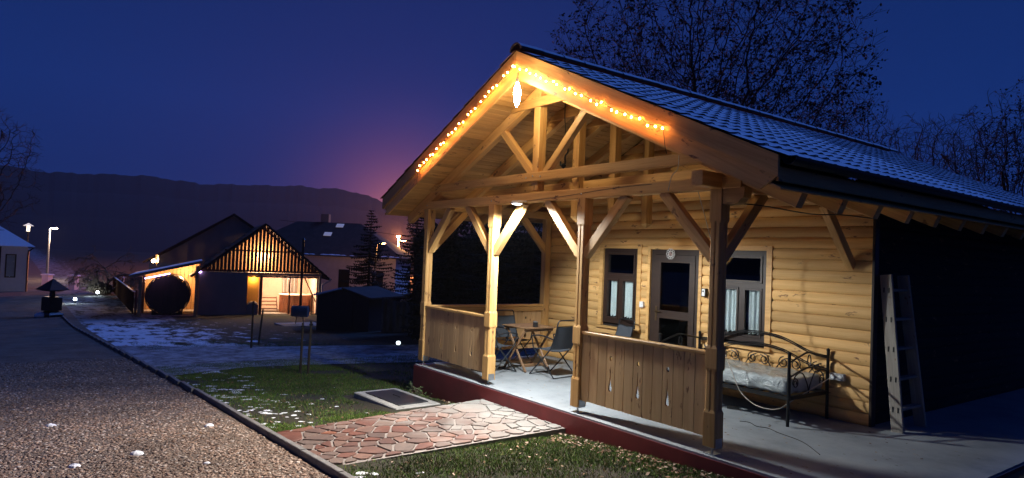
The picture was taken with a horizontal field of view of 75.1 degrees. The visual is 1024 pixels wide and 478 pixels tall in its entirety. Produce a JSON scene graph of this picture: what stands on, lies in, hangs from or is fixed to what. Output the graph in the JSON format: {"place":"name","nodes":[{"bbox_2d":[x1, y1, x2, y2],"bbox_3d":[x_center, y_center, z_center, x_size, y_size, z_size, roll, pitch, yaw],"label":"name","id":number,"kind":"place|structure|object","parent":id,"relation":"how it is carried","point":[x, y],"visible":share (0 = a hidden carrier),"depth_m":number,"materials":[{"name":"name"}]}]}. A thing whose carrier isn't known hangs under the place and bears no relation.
{"place":"outdoors","nodes":[
{"label":"outdoors","id":0,"kind":"place"},
{"bbox_2d":[0,256,331,477],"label":"gravel road","id":1,"kind":"structure","parent":0,"point":[26,335],"depth_m":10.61,"materials":[{"name":"gravel"}]},
{"bbox_2d":[68,463,80,467],"bbox_3d":[-4.181,2.161,6.363,0.104,0.039,0.118,4,-2,-37],"label":"snow clump","id":2,"kind":"object","parent":1,"relation":"on","point":[74,465],"visible":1,"depth_m":6.34,"materials":[{"name":"white snow"}]},
{"bbox_2d":[130,450,143,455],"bbox_3d":[-3.860,2.197,6.855,0.121,0.046,0.116,4,-2,-37],"label":"snow clump","id":3,"kind":"object","parent":1,"relation":"on","point":[136,452],"visible":1,"depth_m":6.83,"materials":[{"name":"white snow"}]},
{"bbox_2d":[261,296,277,311],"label":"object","id":4,"kind":"structure","parent":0,"point":[270,304],"depth_m":37.93,"materials":[{"name":"brown wood"}]},
{"bbox_2d":[0,165,541,260],"bbox_3d":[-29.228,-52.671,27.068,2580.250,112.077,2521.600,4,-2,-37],"label":"hills","id":5,"kind":"structure","parent":0,"point":[123,213],"depth_m":580.98,"materials":[{"name":"plant"}]},
{"bbox_2d":[117,345,537,374],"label":"side track","id":6,"kind":"structure","parent":0,"point":[173,356],"depth_m":16.84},
{"bbox_2d":[277,399,565,464],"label":"stone path","id":7,"kind":"structure","parent":0,"point":[466,424],"depth_m":7.76,"materials":[{"name":"stone"}]},
{"bbox_2d":[131,337,726,477],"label":"grass","id":8,"kind":"structure","parent":0,"point":[423,468],"depth_m":7.86,"materials":[{"name":"green plant"}]},
{"bbox_2d":[193,371,423,477],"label":"snow lumps","id":9,"kind":"object","parent":8,"relation":"on","point":[213,388],"visible":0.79,"depth_m":9.71,"materials":[{"name":"white snow"}]},
{"bbox_2d":[0,0,1023,214],"label":"sky","id":10,"kind":"structure","parent":0,"point":[346,95],"materials":[{"name":"blue"}]},
{"bbox_2d":[27,248,1023,477],"bbox_3d":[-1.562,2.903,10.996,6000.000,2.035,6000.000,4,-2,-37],"label":"ground","id":11,"kind":"structure","parent":0,"point":[111,318],"depth_m":22.46,"materials":[{"name":"soil"}]},
{"bbox_2d":[0,226,34,291],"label":"white house","id":12,"kind":"structure","parent":11,"relation":"on","point":[14,259],"depth_m":45.65,"materials":[{"name":"paint"}]},
{"bbox_2d":[4,254,16,277],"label":"window","id":13,"kind":"structure","parent":12,"relation":"in","point":[6,254],"depth_m":45.47,"materials":[{"name":"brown wood"}]},
{"bbox_2d":[0,108,45,230],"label":"bare tree","id":14,"kind":"object","parent":11,"relation":"on","point":[2,136],"visible":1,"depth_m":43.55,"materials":[{"name":"brown plant"}]},
{"bbox_2d":[23,223,32,252],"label":"roofed lantern","id":15,"kind":"object","parent":11,"relation":"on","point":[28,225],"visible":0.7,"depth_m":59.97,"materials":[{"name":"white metal"}]},
{"bbox_2d":[34,312,43,316],"bbox_3d":[-21.912,3.540,30.906,0.473,0.280,0.466,4,-2,-37],"label":"white stone","id":16,"kind":"object","parent":11,"relation":"on","point":[40,314],"visible":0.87,"depth_m":30.76,"materials":[{"name":"white stone"}]},
{"bbox_2d":[40,274,54,285],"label":"gate pillar","id":17,"kind":"structure","parent":11,"relation":"on","point":[46,278],"depth_m":49.70,"materials":[{"name":"white paint"}]},
{"bbox_2d":[46,227,57,273],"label":"street lamp","id":18,"kind":"object","parent":11,"relation":"on","point":[47,260],"visible":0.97,"depth_m":59.92,"materials":[{"name":"metal"}]},
{"bbox_2d":[36,279,68,317],"bbox_3d":[-21.579,2.778,31.234,0.960,1.850,0.960,2,-2,19],"label":"bird table","id":19,"kind":"object","parent":11,"relation":"on","point":[51,304],"visible":0.96,"depth_m":31.02,"materials":[{"name":"brown wood"}]},
{"bbox_2d":[67,275,80,289],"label":"gate pillar","id":20,"kind":"structure","parent":11,"relation":"on","point":[73,287],"depth_m":49.70,"materials":[{"name":"white paint"}]},
{"bbox_2d":[86,281,114,295],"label":"lit shrub","id":21,"kind":"object","parent":11,"relation":"on","point":[103,288],"visible":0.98,"depth_m":45.40,"materials":[{"name":"green plant"}]},
{"bbox_2d":[65,244,142,296],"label":"willow bush","id":22,"kind":"object","parent":11,"relation":"on","point":[133,282],"visible":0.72,"depth_m":46.27,"materials":[{"name":"plant"}]},
{"bbox_2d":[112,275,137,314],"bbox_3d":[-24.306,3.346,41.504,0.196,1.498,19.031,3,-2,-34],"label":"picket fence","id":23,"kind":"object","parent":11,"relation":"on","point":[124,293],"visible":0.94,"depth_m":37.86,"materials":[{"name":"brown wood"}]},
{"bbox_2d":[152,255,159,262],"bbox_3d":[-20.489,2.517,38.024,0.330,3.221,1.100,4,-2,-37],"label":"yard lamp","id":24,"kind":"object","parent":11,"relation":"on","point":[156,259],"visible":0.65,"depth_m":37.95,"materials":[{"name":"white glass"}]},
{"bbox_2d":[143,213,255,295],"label":"dark barn","id":25,"kind":"structure","parent":11,"relation":"on","point":[207,243],"depth_m":41.49,"materials":[{"name":"wood"}]},
{"bbox_2d":[61,315,355,477],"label":"kerb","id":26,"kind":"structure","parent":11,"relation":"on","point":[325,466],"depth_m":8.20,"materials":[{"name":"concrete"}]},
{"bbox_2d":[129,223,331,316],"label":"lit house","id":27,"kind":"structure","parent":11,"relation":"on","point":[264,260],"depth_m":36.02,"materials":[{"name":"yellow paint"}]},
{"bbox_2d":[145,273,190,315],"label":"barrel sauna","id":28,"kind":"structure","parent":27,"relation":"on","point":[168,294],"depth_m":33.86,"materials":[{"name":"brown wood"}]},
{"bbox_2d":[260,277,317,313],"bbox_3d":[-12.301,3.140,36.830,2.991,2.080,0.064,3,-2,-25],"label":"sliding door","id":29,"kind":"structure","parent":27,"relation":"in","point":[262,277],"depth_m":36.77,"materials":[{"name":"clear glass"}]},
{"bbox_2d":[282,276,297,292],"bbox_3d":[-13.335,2.680,39.996,0.840,1.160,0.200,3,-2,-25],"label":"curtain","id":30,"kind":"object","parent":27,"relation":"attached to","point":[285,287],"depth_m":39.97,"materials":[{"name":"white fabric"}]},
{"bbox_2d":[279,293,310,312],"bbox_3d":[-12.546,3.692,38.433,1.800,1.030,1.791,3,-2,-25],"label":"counter","id":31,"kind":"object","parent":27,"relation":"on","point":[283,301],"visible":0.72,"depth_m":37.71,"materials":[{"name":"brown wood"}]},
{"bbox_2d":[250,301,254,347],"bbox_3d":[-7.294,2.457,18.697,0.083,1.420,0.083,1,-2,31],"label":"garden stake","id":32,"kind":"object","parent":11,"relation":"on","point":[252,322],"visible":0.92,"depth_m":18.68,"materials":[{"name":"brown wood"}]},
{"bbox_2d":[258,309,264,344],"bbox_3d":[-7.501,2.673,19.864,0.083,1.157,0.225,2,-2,19],"label":"garden stake","id":33,"kind":"object","parent":11,"relation":"on","point":[263,311],"visible":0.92,"depth_m":19.84,"materials":[{"name":"brown wood"}]},
{"bbox_2d":[274,237,315,325],"bbox_3d":[-9.494,1.910,30.026,1.800,3.980,1.400,4,-2,-37],"label":"barrel stove","id":34,"kind":"object","parent":11,"relation":"on","point":[300,310],"visible":0.96,"depth_m":29.90,"materials":[{"name":"paint"}]},
{"bbox_2d":[299,323,304,372],"bbox_3d":[-4.199,2.234,13.288,0.072,1.121,0.080,3,-2,-14],"label":"garden stake","id":35,"kind":"object","parent":11,"relation":"on","point":[301,349],"visible":0.92,"depth_m":13.28,"materials":[{"name":"brown wood"}]},
{"bbox_2d":[307,321,312,373],"bbox_3d":[-4.039,2.216,13.301,0.072,1.161,0.080,1,-2,31],"label":"garden stake","id":36,"kind":"object","parent":11,"relation":"on","point":[309,349],"visible":0.92,"depth_m":13.28,"materials":[{"name":"brown wood"}]},
{"bbox_2d":[276,214,410,293],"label":"house","id":37,"kind":"structure","parent":11,"relation":"on","point":[328,247],"depth_m":56.34,"materials":[{"name":"tile"}]},
{"bbox_2d":[338,269,349,287],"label":"window","id":38,"kind":"structure","parent":37,"relation":"in","point":[343,275],"depth_m":55.29,"materials":[{"name":"black glass"}]},
{"bbox_2d":[372,271,382,285],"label":"window","id":39,"kind":"structure","parent":37,"relation":"in","point":[379,280],"depth_m":55.31,"materials":[{"name":"black glass"}]},
{"bbox_2d":[313,286,404,331],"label":"garden shed","id":40,"kind":"structure","parent":11,"relation":"on","point":[357,309],"depth_m":26.30,"materials":[{"name":"wood"}]},
{"bbox_2d":[331,299,352,330],"bbox_3d":[-6.709,3.066,26.267,1.000,1.300,0.028,2,-2,23],"label":"door","id":41,"kind":"structure","parent":40,"relation":"in","point":[342,310],"depth_m":26.25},
{"bbox_2d":[340,210,395,289],"bbox_3d":[-8.608,1.437,40.030,4.438,6.365,4.315,4,-2,-37],"label":"spruce tree","id":42,"kind":"object","parent":11,"relation":"on","point":[360,279],"visible":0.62,"depth_m":39.89,"materials":[{"name":"green plant"}]},
{"bbox_2d":[354,388,439,409],"bbox_3d":[-1.781,2.517,10.209,0.750,0.239,1.320,4,-2,-40],"label":"well cover","id":43,"kind":"object","parent":11,"relation":"on","point":[395,398],"visible":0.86,"depth_m":10.08,"materials":[{"name":"concrete"}]},
{"bbox_2d":[389,217,423,301],"bbox_3d":[-5.425,1.245,37.018,4.165,6.657,3.978,4,-2,-37],"label":"spruce tree","id":44,"kind":"object","parent":11,"relation":"on","point":[399,285],"visible":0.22,"depth_m":36.75,"materials":[{"name":"green plant"}]},
{"bbox_2d":[404,382,431,397],"bbox_3d":[-1.476,2.429,10.593,0.270,0.181,0.937,4,-2,-37],"label":"weed","id":45,"kind":"object","parent":11,"relation":"on","point":[411,385],"visible":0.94,"depth_m":10.68,"materials":[{"name":"green plant"}]},
{"bbox_2d":[399,221,498,339],"bbox_3d":[-1.827,0.935,20.924,3.635,5.076,3.355,4,-2,-37],"label":"spruce tree","id":46,"kind":"object","parent":11,"relation":"on","point":[449,292],"visible":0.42,"depth_m":20.84,"materials":[{"name":"green plant"}]},
{"bbox_2d":[0,364,956,477],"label":"fallen leaves","id":47,"kind":"object","parent":11,"relation":"on","point":[655,459],"visible":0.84,"depth_m":7.13,"materials":[{"name":"brown plant"}]},
{"bbox_2d":[405,221,552,334],"bbox_3d":[-0.935,1.178,24.248,5.784,5.278,2.182,-1,-2,16],"label":"hedge","id":48,"kind":"object","parent":11,"relation":"on","point":[417,244],"visible":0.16,"depth_m":24.05,"materials":[{"name":"green plant"}]},
{"bbox_2d":[453,223,522,303],"bbox_3d":[-0.724,0.995,23.110,4.179,5.271,3.842,4,-2,-37],"label":"spruce tree","id":49,"kind":"object","parent":11,"relation":"on","point":[484,269],"visible":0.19,"depth_m":22.78,"materials":[{"name":"green plant"}]},
{"bbox_2d":[498,223,542,338],"bbox_3d":[0.612,0.879,19.890,3.182,5.072,3.132,2,-2,8],"label":"spruce tree","id":50,"kind":"object","parent":11,"relation":"on","point":[530,294],"visible":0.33,"depth_m":19.86,"materials":[{"name":"green plant"}]},
{"bbox_2d":[413,355,1023,477],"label":"porch floor","id":51,"kind":"structure","parent":11,"relation":"on","point":[983,437],"depth_m":7.45,"materials":[{"name":"concrete"}]},
{"bbox_2d":[471,332,517,371],"bbox_3d":[-0.291,1.662,10.667,0.598,0.901,0.554,4,-2,-43],"label":"folding chair","id":52,"kind":"object","parent":51,"relation":"on","point":[498,345],"visible":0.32,"depth_m":10.56,"materials":[{"name":"grey fabric"}]},
{"bbox_2d":[495,309,531,366],"bbox_3d":[-0.010,1.699,11.528,0.554,0.901,0.598,4,-2,-37],"label":"folding chair","id":53,"kind":"object","parent":51,"relation":"on","point":[504,319],"visible":0.52,"depth_m":11.70,"materials":[{"name":"grey fabric"}]},
{"bbox_2d":[502,323,554,372],"bbox_3d":[0.262,1.795,11.020,0.625,0.729,0.630,4,-2,-37],"label":"folding table","id":54,"kind":"object","parent":51,"relation":"on","point":[527,327],"visible":0.94,"depth_m":10.95,"materials":[{"name":"brown wood"}]},
{"bbox_2d":[533,321,537,326],"bbox_3d":[0.380,1.378,10.796,0.086,0.100,0.086,4,-2,-37],"label":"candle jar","id":55,"kind":"object","parent":54,"relation":"on","point":[535,323],"visible":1,"depth_m":10.76,"materials":[{"name":"grey glass"}]},
{"bbox_2d":[529,319,574,378],"bbox_3d":[0.669,1.696,10.487,0.554,0.901,0.598,4,-2,-43],"label":"folding chair","id":56,"kind":"object","parent":51,"relation":"on","point":[562,339],"visible":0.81,"depth_m":10.32,"materials":[{"name":"grey fabric"}]},
{"bbox_2d":[605,318,634,356],"bbox_3d":[1.598,1.741,10.773,0.598,0.901,0.554,3,-2,-19],"label":"folding chair","id":57,"kind":"object","parent":51,"relation":"on","point":[624,330],"visible":0.45,"depth_m":10.90,"materials":[{"name":"grey fabric"}]},
{"bbox_2d":[380,42,1023,455],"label":"timber cabin","id":58,"kind":"object","parent":51,"relation":"on","point":[610,212],"visible":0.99,"depth_m":8.85,"materials":[{"name":"brown wood"}]},
{"bbox_2d":[514,76,520,106],"bbox_3d":[0.065,-1.836,8.201,0.086,0.425,0.088,4,-2,-37],"label":"hanging bulb","id":59,"kind":"object","parent":58,"relation":"hanging from","point":[517,92],"visible":1,"depth_m":8.17,"materials":[{"name":"white glass"}]},
{"bbox_2d":[511,200,526,204],"bbox_3d":[0.102,-0.486,8.849,0.221,0.062,0.150,3,-2,-15],"label":"led lamp","id":60,"kind":"object","parent":58,"relation":"attached to","point":[519,202],"visible":1,"depth_m":8.80,"materials":[{"name":"white plastic"}]},
{"bbox_2d":[417,65,666,175],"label":"string lights","id":61,"kind":"object","parent":58,"relation":"attached to","point":[564,89],"visible":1,"depth_m":7.90,"materials":[{"name":"yellow"}]},
{"bbox_2d":[560,103,568,168],"bbox_3d":[0.723,-1.464,9.003,0.158,1.040,0.076,1,-2,35],"label":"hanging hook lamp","id":62,"kind":"object","parent":58,"relation":"hanging from","point":[563,165],"visible":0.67,"depth_m":8.97,"materials":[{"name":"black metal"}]},
{"bbox_2d":[596,244,642,332],"bbox_3d":[1.829,0.805,11.207,0.143,1.425,0.990,4,-2,-37],"label":"window","id":63,"kind":"structure","parent":58,"relation":"in","point":[627,287],"depth_m":11.21,"materials":[{"name":"brown wood"}]},
{"bbox_2d":[666,249,674,258],"bbox_3d":[2.462,0.228,10.326,0.024,0.174,0.174,4,-2,-37],"label":"door wreath","id":64,"kind":"object","parent":58,"relation":"attached to","point":[670,253],"depth_m":10.32,"materials":[{"name":"white plastic"}]},
{"bbox_2d":[668,155,678,190],"bbox_3d":[1.656,-0.678,6.843,0.056,0.364,0.150,4,-2,-37],"label":"loose wire","id":65,"kind":"object","parent":58,"relation":"attached to","point":[673,173],"visible":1,"depth_m":6.82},
{"bbox_2d":[645,246,703,347],"bbox_3d":[2.492,1.161,10.273,0.139,2.107,1.050,4,-2,-37],"label":"door","id":66,"kind":"structure","parent":58,"relation":"in","point":[683,254],"depth_m":10.32,"materials":[{"name":"brown wood"}]},
{"bbox_2d":[701,288,707,296],"bbox_3d":[2.820,0.786,9.769,0.059,0.120,0.072,4,-2,-37],"label":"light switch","id":67,"kind":"object","parent":58,"relation":"attached to","point":[704,292],"visible":1,"depth_m":9.75,"materials":[{"name":"white plastic"}]},
{"bbox_2d":[724,246,773,352],"bbox_3d":[3.218,0.807,9.342,0.143,1.425,1.000,4,-2,-37],"label":"window","id":68,"kind":"structure","parent":58,"relation":"in","point":[760,299],"depth_m":9.21,"materials":[{"name":"brown wood"}]},
{"bbox_2d":[698,192,828,409],"bbox_3d":[3.055,0.687,8.136,1.624,2.623,0.709,2,-2,19],"label":"power cable","id":69,"kind":"object","parent":58,"relation":"attached to","point":[725,353],"visible":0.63,"depth_m":8.10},
{"bbox_2d":[744,203,871,218],"bbox_3d":[3.272,-0.267,7.034,2.683,0.091,0.356,3,-2,-32],"label":"eave cable","id":70,"kind":"object","parent":58,"relation":"attached to","point":[803,212],"visible":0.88,"depth_m":6.58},
{"bbox_2d":[829,372,845,380],"bbox_3d":[3.976,1.685,8.137,0.070,0.080,0.170,4,-2,-37],"label":"wall socket","id":71,"kind":"object","parent":58,"relation":"attached to","point":[837,376],"depth_m":8.11,"materials":[{"name":"grey plastic"}]},
{"bbox_2d":[722,405,739,409],"bbox_3d":[2.539,2.159,8.824,0.984,0.040,0.107,1,-2,42],"label":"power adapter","id":72,"kind":"object","parent":51,"relation":"on","point":[732,407],"visible":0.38,"depth_m":8.52,"materials":[{"name":"black plastic"}]},
{"bbox_2d":[659,330,829,426],"bbox_3d":[2.978,1.706,8.747,0.916,0.974,1.978,4,-2,-37],"label":"daybed","id":73,"kind":"object","parent":51,"relation":"on","point":[788,398],"visible":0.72,"depth_m":8.22,"materials":[{"name":"black metal"}]},
{"bbox_2d":[668,359,822,394],"bbox_3d":[2.977,1.749,8.745,0.840,0.217,1.885,4,-2,-37],"label":"mattress","id":74,"kind":"object","parent":73,"relation":"on","point":[760,376],"visible":0.54,"depth_m":8.16,"materials":[{"name":"white fabric"}]},
{"bbox_2d":[741,421,819,454],"bbox_3d":[2.938,2.142,7.236,0.162,0.008,1.350,3,-2,-15],"label":"floor wire","id":75,"kind":"object","parent":51,"relation":"on","point":[782,434],"visible":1,"depth_m":7.33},
{"bbox_2d":[880,274,926,432],"bbox_3d":[4.646,1.336,7.922,0.636,1.816,0.329,4,-2,-37],"label":"wooden ladder","id":76,"kind":"object","parent":51,"relation":"on","point":[894,377],"visible":1,"depth_m":7.87,"materials":[{"name":"grey wood"}]},
{"bbox_2d":[547,0,889,136],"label":"walnut tree","id":77,"kind":"object","parent":11,"relation":"on","point":[691,74],"visible":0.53,"depth_m":23.89,"materials":[{"name":"brown plant"}]},
{"bbox_2d":[779,81,911,179],"bbox_3d":[14.605,-1.538,31.054,6.534,11.794,6.456,4,-2,-37],"label":"bare tree","id":78,"kind":"object","parent":11,"relation":"on","point":[863,127],"visible":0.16,"depth_m":30.26,"materials":[{"name":"brown plant"}]},
{"bbox_2d":[848,112,973,179],"bbox_3d":[19.385,-0.862,33.085,6.914,10.814,6.811,4,-2,-37],"label":"bare tree","id":79,"kind":"object","parent":11,"relation":"on","point":[920,141],"visible":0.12,"depth_m":32.38,"materials":[{"name":"brown plant"}]},
{"bbox_2d":[902,106,1023,213],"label":"bare tree","id":80,"kind":"object","parent":11,"relation":"on","point":[946,157],"visible":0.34,"depth_m":28.81,"materials":[{"name":"brown plant"}]},
{"bbox_2d":[937,76,1023,215],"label":"bare tree","id":81,"kind":"object","parent":11,"relation":"on","point":[1002,182],"visible":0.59,"depth_m":26.22,"materials":[{"name":"brown plant"}]}
]}

